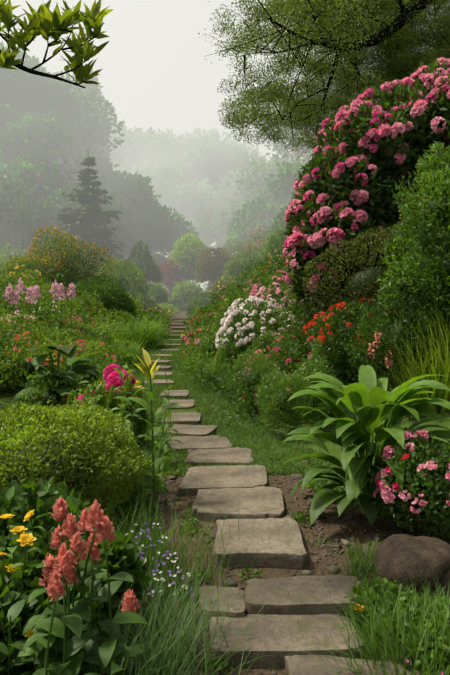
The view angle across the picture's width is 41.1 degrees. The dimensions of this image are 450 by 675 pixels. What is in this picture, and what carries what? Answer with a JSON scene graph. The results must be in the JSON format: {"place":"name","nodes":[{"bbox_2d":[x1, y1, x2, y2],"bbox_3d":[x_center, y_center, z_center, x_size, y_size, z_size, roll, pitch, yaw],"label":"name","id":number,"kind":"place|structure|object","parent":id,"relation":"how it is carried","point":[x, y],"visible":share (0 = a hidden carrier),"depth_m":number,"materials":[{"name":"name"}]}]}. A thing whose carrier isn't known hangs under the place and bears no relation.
{"place":"outdoors","nodes":[
{"label":"outdoors","id":0,"kind":"place"},
{"bbox_2d":[0,0,364,255],"label":"sky","id":1,"kind":"structure","parent":0,"point":[155,73],"materials":[{"name":"white"}]},
{"bbox_2d":[0,252,449,674],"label":"ground","id":2,"kind":"structure","parent":0,"point":[8,394],"depth_m":3.94,"materials":[{"name":"brown soil"}]},
{"bbox_2d":[3,277,135,403],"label":"bed flowers","id":3,"kind":"object","parent":2,"relation":"on","point":[111,375],"visible":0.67,"depth_m":12.15,"materials":[{"name":"pink plant"}]},
{"bbox_2d":[43,157,126,270],"bbox_3d":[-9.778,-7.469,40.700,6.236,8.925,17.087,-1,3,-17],"label":"conifer tree","id":4,"kind":"object","parent":2,"relation":"on","point":[94,211],"visible":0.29,"depth_m":35.32,"materials":[{"name":"green plant"}]},
{"bbox_2d":[0,289,182,518],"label":"bed plants","id":5,"kind":"object","parent":2,"relation":"on","point":[97,420],"visible":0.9,"depth_m":4.06,"materials":[{"name":"green plant"}]},
{"bbox_2d":[0,473,293,674],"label":"plants","id":6,"kind":"object","parent":2,"relation":"on","point":[79,625],"visible":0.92,"depth_m":2.34,"materials":[{"name":"green plant"}]},
{"bbox_2d":[0,497,192,667],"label":"flowers","id":7,"kind":"object","parent":6,"relation":"attached to","point":[102,523],"visible":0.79,"depth_m":1.97,"materials":[{"name":"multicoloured plant"}]},
{"bbox_2d":[4,175,302,319],"bbox_3d":[-1.528,-4.945,36.471,15.033,7.889,41.112,0,3,1],"label":"shrub foliage","id":8,"kind":"object","parent":2,"relation":"on","point":[179,268],"visible":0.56,"depth_m":27.08,"materials":[{"name":"green plant"}]},
{"bbox_2d":[144,379,173,384],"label":"path stone","id":9,"kind":"object","parent":2,"relation":"on","point":[161,382],"visible":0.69,"depth_m":9.43,"materials":[{"name":"grey stone"}]},
{"bbox_2d":[151,360,170,363],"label":"path stone","id":10,"kind":"object","parent":2,"relation":"on","point":[164,361],"visible":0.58,"depth_m":12.28,"materials":[{"name":"grey stone"}]},
{"bbox_2d":[151,365,173,370],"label":"path stone","id":11,"kind":"object","parent":2,"relation":"on","point":[164,368],"visible":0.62,"depth_m":11.42,"materials":[{"name":"grey stone"}]},
{"bbox_2d":[153,354,171,356],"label":"path stone","id":12,"kind":"object","parent":2,"relation":"on","point":[163,355],"visible":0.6,"depth_m":13.09,"materials":[{"name":"grey stone"}]},
{"bbox_2d":[155,372,172,376],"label":"path stone","id":13,"kind":"object","parent":2,"relation":"on","point":[163,373],"visible":0.27,"depth_m":10.35,"materials":[{"name":"grey stone"}]},
{"bbox_2d":[0,226,334,402],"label":"bed flowers","id":14,"kind":"object","parent":2,"relation":"on","point":[102,343],"visible":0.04,"depth_m":10.92,"materials":[{"name":"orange plant"}]},
{"bbox_2d":[160,349,178,351],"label":"path stone","id":15,"kind":"object","parent":2,"relation":"on","point":[161,350],"visible":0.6,"depth_m":14.04,"materials":[{"name":"grey stone"}]},
{"bbox_2d":[160,390,189,398],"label":"path stone","id":16,"kind":"object","parent":2,"relation":"on","point":[178,394],"visible":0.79,"depth_m":8.66,"materials":[{"name":"grey stone"}]},
{"bbox_2d":[162,399,194,408],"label":"path stone","id":17,"kind":"object","parent":2,"relation":"on","point":[186,403],"visible":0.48,"depth_m":7.97,"materials":[{"name":"grey stone"}]},
{"bbox_2d":[171,327,186,329],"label":"path stone","id":18,"kind":"object","parent":2,"relation":"on","point":[179,328],"visible":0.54,"depth_m":19.63,"materials":[{"name":"grey stone"}]},
{"bbox_2d":[161,412,200,424],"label":"path stone","id":19,"kind":"object","parent":2,"relation":"on","point":[191,418],"visible":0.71,"depth_m":6.90,"materials":[{"name":"grey stone"}]},
{"bbox_2d":[167,424,217,435],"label":"path stone","id":20,"kind":"object","parent":2,"relation":"on","point":[196,430],"visible":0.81,"depth_m":6.36,"materials":[{"name":"grey stone"}]},
{"bbox_2d":[168,435,231,450],"bbox_3d":[-0.259,1.070,5.909,0.620,0.108,0.552,0,3,-7],"label":"path stone","id":21,"kind":"object","parent":2,"relation":"on","point":[207,442],"visible":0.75,"depth_m":5.85,"materials":[{"name":"grey stone"}]},
{"bbox_2d":[184,447,252,465],"bbox_3d":[-0.057,1.108,5.434,0.623,0.113,0.554,0,3,1],"label":"path stone","id":22,"kind":"object","parent":2,"relation":"on","point":[228,455],"visible":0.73,"depth_m":5.36,"materials":[{"name":"grey stone"}]},
{"bbox_2d":[198,586,245,625],"bbox_3d":[-0.016,1.336,2.917,0.236,0.157,0.263,0,3,4],"label":"path stone","id":23,"kind":"object","parent":2,"relation":"on","point":[232,595],"visible":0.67,"depth_m":2.87,"materials":[{"name":"grey stone"}]},
{"bbox_2d":[178,465,266,495],"bbox_3d":[-0.004,1.146,4.767,0.717,0.113,0.655,0,3,-2],"label":"path stone","id":24,"kind":"object","parent":2,"relation":"on","point":[196,479],"visible":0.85,"depth_m":4.69,"materials":[{"name":"grey stone"}]},
{"bbox_2d":[0,0,449,170],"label":"tree branches","id":25,"kind":"object","parent":2,"relation":"on","point":[399,62],"depth_m":15.01,"materials":[{"name":"green plant"}]},
{"bbox_2d":[0,0,449,263],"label":"tree foliage","id":26,"kind":"object","parent":2,"relation":"on","point":[208,189],"visible":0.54,"depth_m":51.71,"materials":[{"name":"green plant"}]},
{"bbox_2d":[0,223,449,430],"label":"plants","id":27,"kind":"object","parent":2,"relation":"on","point":[15,365],"visible":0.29,"depth_m":11.98,"materials":[{"name":"green plant"}]},
{"bbox_2d":[191,486,284,522],"bbox_3d":[0.097,1.187,4.232,0.630,0.118,0.640,0,3,4],"label":"path stone","id":28,"kind":"object","parent":2,"relation":"on","point":[269,502],"visible":0.83,"depth_m":4.11,"materials":[{"name":"grey stone"}]},
{"bbox_2d":[52,157,449,331],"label":"tree trunks","id":29,"kind":"object","parent":2,"relation":"on","point":[441,225],"visible":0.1,"depth_m":35.72,"materials":[{"name":"plant"}]},
{"bbox_2d":[213,517,307,569],"bbox_3d":[0.203,1.253,3.645,0.545,0.132,0.614,0,3,3],"label":"path stone","id":30,"kind":"object","parent":2,"relation":"on","point":[286,550],"visible":0.85,"depth_m":3.48,"materials":[{"name":"grey stone"}]},
{"bbox_2d":[140,446,384,634],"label":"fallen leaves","id":31,"kind":"object","parent":2,"relation":"on","point":[312,531],"visible":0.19,"depth_m":3.76,"materials":[{"name":"brown plant"}]},
{"bbox_2d":[124,451,449,674],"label":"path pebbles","id":32,"kind":"object","parent":2,"relation":"on","point":[351,515],"visible":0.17,"depth_m":3.76,"materials":[{"name":"stone"}]},
{"bbox_2d":[209,613,365,667],"bbox_3d":[0.264,1.372,2.671,0.671,0.152,0.313,0,3,-2],"label":"path stone","id":33,"kind":"object","parent":2,"relation":"on","point":[281,638],"visible":0.65,"depth_m":2.60,"materials":[{"name":"grey stone"}]},
{"bbox_2d":[142,388,447,674],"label":"path weeds","id":34,"kind":"object","parent":2,"relation":"on","point":[255,572],"visible":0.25,"depth_m":3.76,"materials":[{"name":"green plant"}]},
{"bbox_2d":[244,575,364,622],"bbox_3d":[0.398,1.328,2.965,0.620,0.184,0.308,0,3,-2],"label":"path stone","id":35,"kind":"object","parent":2,"relation":"on","point":[304,594],"visible":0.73,"depth_m":2.90,"materials":[{"name":"grey stone"}]},
{"bbox_2d":[186,59,449,674],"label":"bank plants","id":36,"kind":"object","parent":2,"relation":"on","point":[369,405],"visible":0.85,"depth_m":6.16,"materials":[{"name":"green plant"}]},
{"bbox_2d":[205,57,449,674],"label":"bank flowers","id":37,"kind":"object","parent":36,"relation":"attached to","point":[297,237],"visible":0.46,"depth_m":7.89,"materials":[{"name":"pink plant"}]},
{"bbox_2d":[284,655,409,674],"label":"path stone","id":38,"kind":"object","parent":2,"relation":"on","point":[303,664],"visible":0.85,"depth_m":2.44,"materials":[{"name":"grey stone"}]},
{"bbox_2d":[374,534,449,596],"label":"boulder","id":39,"kind":"object","parent":2,"relation":"on","point":[407,559],"visible":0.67,"depth_m":3.04,"materials":[{"name":"brown stone"}]},
{"bbox_2d":[415,507,449,544],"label":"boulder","id":40,"kind":"object","parent":2,"relation":"on","point":[446,539],"visible":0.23,"depth_m":3.59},
{"bbox_2d":[433,569,449,596],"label":"boulder","id":41,"kind":"object","parent":2,"relation":"on","point":[445,582],"visible":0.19,"depth_m":3.02,"materials":[{"name":"brown stone"}]},
{"bbox_2d":[88,331,362,601],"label":"lawn grass","id":42,"kind":"structure","parent":0,"point":[263,444],"depth_m":5.92,"materials":[{"name":"green plant"}]}
]}

